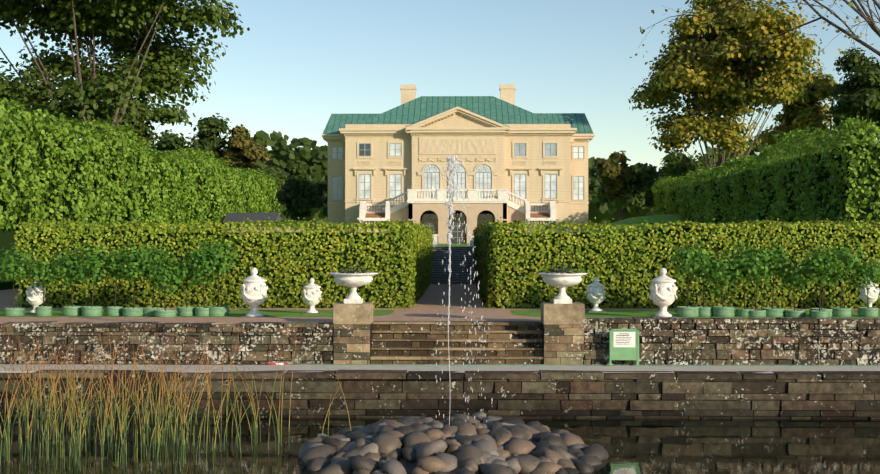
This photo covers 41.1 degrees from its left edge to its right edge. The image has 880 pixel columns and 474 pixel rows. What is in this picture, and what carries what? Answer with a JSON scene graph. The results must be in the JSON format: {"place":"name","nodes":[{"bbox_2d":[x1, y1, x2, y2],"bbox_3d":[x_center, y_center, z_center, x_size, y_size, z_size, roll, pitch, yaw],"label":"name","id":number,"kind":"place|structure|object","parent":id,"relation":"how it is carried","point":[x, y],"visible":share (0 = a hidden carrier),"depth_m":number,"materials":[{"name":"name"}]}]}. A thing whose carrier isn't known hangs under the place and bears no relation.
{"place":"outdoors","nodes":[
{"label":"outdoors","id":0,"kind":"place"},
{"bbox_2d":[192,139,199,166],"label":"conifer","id":1,"kind":"object","parent":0,"point":[196,145],"visible":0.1,"depth_m":131.17,"materials":[{"name":"green plant"}]},
{"bbox_2d":[0,310,394,316],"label":"lawn","id":2,"kind":"structure","parent":0,"point":[268,313],"depth_m":35.68,"materials":[{"name":"green plant"}]},
{"bbox_2d":[0,243,33,315],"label":"potted shrub","id":3,"kind":"object","parent":2,"relation":"on","point":[19,270],"visible":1,"depth_m":34.99,"materials":[{"name":"green plant"}]},
{"bbox_2d":[26,279,45,312],"bbox_3d":[-12.487,1.822,36.250,0.590,1.020,0.590,0,0,1],"label":"urn","id":4,"kind":"object","parent":2,"relation":"on","point":[34,298],"visible":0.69,"depth_m":36.06,"materials":[{"name":"white stone"}]},
{"bbox_2d":[26,253,61,315],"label":"potted shrub","id":5,"kind":"object","parent":2,"relation":"on","point":[39,274],"visible":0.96,"depth_m":34.93,"materials":[{"name":"green plant"}]},
{"bbox_2d":[49,246,85,315],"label":"potted shrub","id":6,"kind":"object","parent":2,"relation":"on","point":[69,273],"visible":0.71,"depth_m":35.04,"materials":[{"name":"green plant"}]},
{"bbox_2d":[72,243,118,315],"bbox_3d":[-10.342,1.265,35.083,1.270,2.181,1.310,0,0,-41],"label":"potted shrub","id":7,"kind":"object","parent":2,"relation":"on","point":[94,260],"visible":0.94,"depth_m":34.88,"materials":[{"name":"green plant"}]},
{"bbox_2d":[99,248,135,315],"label":"potted shrub","id":8,"kind":"object","parent":2,"relation":"on","point":[114,310],"visible":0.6,"depth_m":35.04,"materials":[{"name":"green plant"}]},
{"bbox_2d":[110,242,154,316],"bbox_3d":[-9.107,1.251,35.041,1.332,2.208,1.406,0,0,1],"label":"potted shrub","id":9,"kind":"object","parent":2,"relation":"on","point":[133,310],"visible":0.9,"depth_m":34.79,"materials":[{"name":"green plant"}]},
{"bbox_2d":[131,243,173,315],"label":"potted shrub","id":10,"kind":"object","parent":2,"relation":"on","point":[147,311],"visible":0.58,"depth_m":34.98,"materials":[{"name":"green plant"}]},
{"bbox_2d":[148,258,182,316],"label":"potted shrub","id":11,"kind":"object","parent":2,"relation":"on","point":[163,282],"visible":1,"depth_m":34.51,"materials":[{"name":"green plant"}]},
{"bbox_2d":[166,250,204,315],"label":"potted shrub","id":12,"kind":"object","parent":2,"relation":"on","point":[186,311],"visible":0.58,"depth_m":35.01,"materials":[{"name":"green plant"}]},
{"bbox_2d":[179,242,227,315],"bbox_3d":[-7.109,1.249,35.124,1.303,2.212,1.318,0,0,32],"label":"potted shrub","id":13,"kind":"object","parent":2,"relation":"on","point":[202,311],"visible":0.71,"depth_m":34.84,"materials":[{"name":"green plant"}]},
{"bbox_2d":[198,238,240,315],"bbox_3d":[-6.628,1.170,35.087,1.242,2.371,1.217,0,0,1],"label":"potted shrub","id":14,"kind":"object","parent":2,"relation":"on","point":[217,310],"visible":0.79,"depth_m":34.90,"materials":[{"name":"green plant"}]},
{"bbox_2d":[240,268,267,315],"bbox_3d":[-5.466,1.613,34.529,0.828,1.430,0.828,0,0,1],"label":"urn","id":15,"kind":"object","parent":2,"relation":"on","point":[254,289],"visible":1,"depth_m":34.28,"materials":[{"name":"white stone"}]},
{"bbox_2d":[241,315,266,317],"bbox_3d":[-5.466,2.341,34.527,0.680,0.035,0.600,0,0,1],"label":"urn base","id":16,"kind":"object","parent":15,"relation":"attached to","point":[245,316],"visible":0.79,"depth_m":34.28,"materials":[{"name":"grey stone"}]},
{"bbox_2d":[302,278,321,312],"bbox_3d":[-3.938,1.791,36.102,0.625,1.080,0.625,0,0,1],"label":"urn","id":17,"kind":"object","parent":2,"relation":"on","point":[311,293],"visible":0.98,"depth_m":35.92,"materials":[{"name":"white stone"}]},
{"bbox_2d":[333,322,372,363],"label":"pier","id":18,"kind":"structure","parent":0,"point":[352,344],"depth_m":31.54,"materials":[{"name":"stone"}]},
{"bbox_2d":[333,302,372,324],"bbox_3d":[-2.364,2.078,32.019,1.010,0.550,1.010,0,0,1],"label":"pedestal","id":19,"kind":"object","parent":18,"relation":"on","point":[352,314],"visible":0.98,"depth_m":31.52,"materials":[{"name":"stone"}]},
{"bbox_2d":[329,263,377,303],"bbox_3d":[-2.364,1.260,32.026,1.346,1.087,1.346,0,0,1],"label":"urn planter","id":20,"kind":"object","parent":19,"relation":"on","point":[352,279],"visible":1,"depth_m":31.74,"materials":[{"name":"white stone"}]},
{"bbox_2d":[0,417,879,473],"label":"water","id":21,"kind":"structure","parent":0,"point":[725,446],"depth_m":25.36,"materials":[{"name":"black liquid"}]},
{"bbox_2d":[0,330,350,471],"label":"reeds","id":22,"kind":"object","parent":21,"relation":"in","point":[77,443],"visible":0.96,"depth_m":24.99,"materials":[{"name":"green plant"}]},
{"bbox_2d":[297,411,608,473],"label":"rock pile","id":23,"kind":"object","parent":21,"relation":"in","point":[457,445],"visible":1,"depth_m":23.05,"materials":[{"name":"grey stone"}]},
{"bbox_2d":[430,151,492,424],"bbox_3d":[0.350,1.218,24.432,1.484,6.019,0.716,0,0,6],"label":"fountain jet","id":24,"kind":"object","parent":23,"relation":"on","point":[451,167],"visible":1,"depth_m":24.42,"materials":[{"name":"white liquid"}]},
{"bbox_2d":[0,244,879,376],"bbox_3d":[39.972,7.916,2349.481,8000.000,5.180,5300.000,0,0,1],"label":"paved path","id":25,"kind":"structure","parent":0,"point":[428,306],"depth_m":33.09,"materials":[{"name":"grey stone"}]},
{"bbox_2d":[0,0,249,149],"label":"tree","id":26,"kind":"object","parent":25,"relation":"on","point":[119,24],"visible":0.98,"depth_m":78.67,"materials":[{"name":"green plant"}]},
{"bbox_2d":[75,96,195,153],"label":"tree","id":27,"kind":"object","parent":25,"relation":"on","point":[172,115],"visible":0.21,"depth_m":121.47,"materials":[{"name":"green plant"}]},
{"bbox_2d":[0,93,281,289],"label":"tall hedge","id":28,"kind":"object","parent":25,"relation":"on","point":[49,168],"visible":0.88,"depth_m":66.46,"materials":[{"name":"green plant"}]},
{"bbox_2d":[0,321,333,363],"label":"wall","id":29,"kind":"structure","parent":25,"relation":"on","point":[260,342],"depth_m":31.66,"materials":[{"name":"stone"}]},
{"bbox_2d":[151,113,231,168],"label":"tree","id":30,"kind":"object","parent":25,"relation":"on","point":[209,130],"visible":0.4,"depth_m":139.28,"materials":[{"name":"green plant"}]},
{"bbox_2d":[14,217,433,308],"bbox_3d":[-7.260,0.893,52.454,13.490,3.095,27.112,0,0,1],"label":"hedge","id":31,"kind":"object","parent":25,"relation":"on","point":[397,258],"visible":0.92,"depth_m":39.14,"materials":[{"name":"green plant"}]},
{"bbox_2d":[201,124,269,184],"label":"bronze tree","id":32,"kind":"object","parent":25,"relation":"on","point":[244,151],"visible":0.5,"depth_m":140.54,"materials":[{"name":"brown plant"}]},
{"bbox_2d":[222,213,302,231],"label":"outbuilding","id":33,"kind":"structure","parent":25,"relation":"on","point":[234,217],"depth_m":98.74,"materials":[{"name":"stone"}]},
{"bbox_2d":[259,166,289,212],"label":"tree","id":34,"kind":"object","parent":25,"relation":"on","point":[279,176],"visible":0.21,"depth_m":161.03,"materials":[{"name":"green plant"}]},
{"bbox_2d":[280,159,327,221],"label":"tree","id":35,"kind":"object","parent":25,"relation":"on","point":[301,193],"visible":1,"depth_m":148.74,"materials":[{"name":"green plant"}]},
{"bbox_2d":[322,191,327,217],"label":"tree","id":36,"kind":"object","parent":25,"relation":"on","point":[325,211],"depth_m":158.14,"materials":[{"name":"green plant"}]},
{"bbox_2d":[0,370,879,418],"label":"pond wall","id":37,"kind":"structure","parent":25,"relation":"on","point":[675,394],"depth_m":29.41,"materials":[{"name":"stone"}]},
{"bbox_2d":[0,363,879,365],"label":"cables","id":38,"kind":"object","parent":25,"relation":"on","point":[482,364],"visible":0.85,"depth_m":31.41,"materials":[{"name":"plastic"}]},
{"bbox_2d":[432,234,473,246],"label":"stair blocks","id":39,"kind":"structure","parent":25,"relation":"on","point":[434,242],"depth_m":66.31,"materials":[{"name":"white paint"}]},
{"bbox_2d":[430,247,475,283],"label":"garden stairs","id":40,"kind":"structure","parent":25,"relation":"on","point":[439,274],"depth_m":62.62,"materials":[{"name":"stone"}]},
{"bbox_2d":[370,321,543,363],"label":"steps","id":41,"kind":"structure","parent":25,"relation":"on","point":[506,342],"depth_m":31.94,"materials":[{"name":"stone"}]},
{"bbox_2d":[218,130,813,231],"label":"tree belt","id":42,"kind":"object","parent":25,"relation":"on","point":[282,153],"visible":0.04,"depth_m":196.06,"materials":[{"name":"green plant"}]},
{"bbox_2d":[593,150,643,221],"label":"tree","id":43,"kind":"object","parent":25,"relation":"on","point":[612,172],"visible":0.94,"depth_m":149.80,"materials":[{"name":"green plant"}]},
{"bbox_2d":[608,329,638,365],"bbox_3d":[4.900,2.936,31.296,0.780,0.990,0.282,0,0,1],"label":"sign","id":44,"kind":"object","parent":25,"relation":"on","point":[623,344],"visible":1,"depth_m":31.16,"materials":[{"name":"metal"}]},
{"bbox_2d":[593,214,689,231],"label":"grass mound","id":45,"kind":"object","parent":25,"relation":"on","point":[663,218],"visible":0.04,"depth_m":111.76,"materials":[{"name":"green plant"}]},
{"bbox_2d":[620,162,678,214],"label":"tree","id":46,"kind":"object","parent":25,"relation":"on","point":[639,194],"visible":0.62,"depth_m":146.90,"materials":[{"name":"green plant"}]},
{"bbox_2d":[647,222,703,231],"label":"hedge","id":47,"kind":"object","parent":25,"relation":"on","point":[670,229],"visible":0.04,"depth_m":103.61,"materials":[{"name":"green plant"}]},
{"bbox_2d":[473,217,879,308],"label":"hedge","id":48,"kind":"object","parent":25,"relation":"on","point":[625,267],"visible":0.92,"depth_m":38.89,"materials":[{"name":"green plant"}]},
{"bbox_2d":[656,147,712,181],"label":"tree","id":49,"kind":"object","parent":25,"relation":"on","point":[675,166],"visible":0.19,"depth_m":161.33,"materials":[{"name":"green plant"}]},
{"bbox_2d":[628,0,824,173],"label":"tree","id":50,"kind":"object","parent":25,"relation":"on","point":[667,82],"visible":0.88,"depth_m":120.03,"materials":[{"name":"green plant"}]},
{"bbox_2d":[584,317,879,364],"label":"wall","id":51,"kind":"structure","parent":25,"relation":"on","point":[764,341],"depth_m":31.44,"materials":[{"name":"stone"}]},
{"bbox_2d":[651,116,879,231],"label":"tall hedge","id":52,"kind":"object","parent":25,"relation":"on","point":[837,183],"visible":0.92,"depth_m":74.36,"materials":[{"name":"green plant"}]},
{"bbox_2d":[754,66,839,155],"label":"tree","id":53,"kind":"object","parent":25,"relation":"on","point":[810,111],"visible":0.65,"depth_m":137.20,"materials":[{"name":"green plant"}]},
{"bbox_2d":[826,46,879,143],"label":"tree","id":54,"kind":"object","parent":25,"relation":"on","point":[857,92],"visible":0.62,"depth_m":128.80,"materials":[{"name":"green plant"}]},
{"bbox_2d":[0,0,879,171],"label":"sky","id":55,"kind":"structure","parent":0,"point":[299,63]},
{"bbox_2d":[321,84,594,243],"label":"house","id":56,"kind":"structure","parent":0,"point":[521,164],"depth_m":120.66,"materials":[{"name":"beige paint"}]},
{"bbox_2d":[541,322,583,364],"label":"pier","id":57,"kind":"structure","parent":0,"point":[562,344],"depth_m":31.43,"materials":[{"name":"stone"}]},
{"bbox_2d":[541,302,584,324],"bbox_3d":[3.330,2.078,31.921,1.100,0.550,1.010,0,0,1],"label":"pedestal","id":58,"kind":"object","parent":57,"relation":"on","point":[552,313],"visible":0.96,"depth_m":31.42,"materials":[{"name":"stone"}]},
{"bbox_2d":[538,265,586,303],"bbox_3d":[3.330,1.274,31.927,1.346,1.057,1.346,0,0,1],"label":"garden urn","id":59,"kind":"object","parent":58,"relation":"on","point":[562,280],"visible":1,"depth_m":31.65,"materials":[{"name":"white stone"}]},
{"bbox_2d":[510,310,879,317],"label":"lawn","id":60,"kind":"structure","parent":0,"point":[620,313],"depth_m":35.68,"materials":[{"name":"green plant"}]},
{"bbox_2d":[586,277,605,310],"bbox_3d":[4.929,1.793,37.050,0.625,1.080,0.625,0,0,1],"label":"urn","id":61,"kind":"object","parent":60,"relation":"on","point":[596,291],"visible":0.98,"depth_m":36.86,"materials":[{"name":"white stone"}]},
{"bbox_2d":[649,268,677,316],"bbox_3d":[6.532,1.613,34.322,0.828,1.430,0.828,0,0,1],"label":"urn","id":62,"kind":"object","parent":60,"relation":"on","point":[663,288],"visible":1,"depth_m":34.08,"materials":[{"name":"white stone"}]},
{"bbox_2d":[650,316,676,317],"bbox_3d":[6.532,2.340,34.320,0.680,0.035,0.600,0,0,1],"label":"urn base","id":63,"kind":"object","parent":62,"relation":"attached to","point":[664,317],"visible":0.64,"depth_m":34.02,"materials":[{"name":"grey stone"}]},
{"bbox_2d":[666,236,712,316],"bbox_3d":[7.405,1.159,34.742,1.340,2.392,1.309,0,0,1],"label":"potted shrub","id":64,"kind":"object","parent":60,"relation":"on","point":[687,311],"visible":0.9,"depth_m":34.55,"materials":[{"name":"green plant"}]},
{"bbox_2d":[685,248,720,316],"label":"potted shrub","id":65,"kind":"object","parent":60,"relation":"on","point":[703,311],"visible":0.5,"depth_m":34.68,"materials":[{"name":"green plant"}]},
{"bbox_2d":[702,249,741,316],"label":"potted shrub","id":66,"kind":"object","parent":60,"relation":"on","point":[723,310],"visible":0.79,"depth_m":34.53,"materials":[{"name":"green plant"}]},
{"bbox_2d":[720,239,765,316],"bbox_3d":[9.071,1.202,34.770,1.409,2.306,1.396,0,0,-38],"label":"potted shrub","id":67,"kind":"object","parent":60,"relation":"on","point":[741,312],"visible":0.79,"depth_m":34.58,"materials":[{"name":"green plant"}]},
{"bbox_2d":[739,249,774,316],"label":"potted shrub","id":68,"kind":"object","parent":60,"relation":"on","point":[755,312],"visible":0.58,"depth_m":34.47,"materials":[{"name":"green plant"}]},
{"bbox_2d":[753,241,790,316],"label":"potted shrub","id":69,"kind":"object","parent":60,"relation":"on","point":[772,311],"visible":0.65,"depth_m":34.68,"materials":[{"name":"green plant"}]},
{"bbox_2d":[772,256,814,316],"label":"potted shrub","id":70,"kind":"object","parent":60,"relation":"on","point":[796,278],"visible":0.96,"depth_m":34.54,"materials":[{"name":"green plant"}]},
{"bbox_2d":[802,244,840,317],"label":"potted shrub","id":71,"kind":"object","parent":60,"relation":"on","point":[816,266],"visible":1,"depth_m":34.09,"materials":[{"name":"green plant"}]},
{"bbox_2d":[804,250,843,316],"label":"potted shrub","id":72,"kind":"object","parent":60,"relation":"on","point":[823,284],"visible":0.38,"depth_m":34.70,"materials":[{"name":"green plant"}]},
{"bbox_2d":[817,243,867,316],"bbox_3d":[11.866,1.264,34.728,1.604,2.182,1.352,0,0,1],"label":"potted shrub","id":73,"kind":"object","parent":60,"relation":"on","point":[848,260],"visible":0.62,"depth_m":34.57,"materials":[{"name":"green plant"}]},
{"bbox_2d":[848,256,879,316],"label":"potted shrub","id":74,"kind":"object","parent":60,"relation":"on","point":[867,311],"visible":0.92,"depth_m":34.60,"materials":[{"name":"green plant"}]},
{"bbox_2d":[859,277,879,306],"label":"urn","id":75,"kind":"object","parent":60,"relation":"on","point":[873,295],"visible":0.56,"depth_m":37.19,"materials":[{"name":"white stone"}]},
{"bbox_2d":[629,0,879,113],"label":"corner branches","id":76,"kind":"object","parent":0,"point":[869,20],"visible":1,"depth_m":43.55,"materials":[{"name":"brown plant"}]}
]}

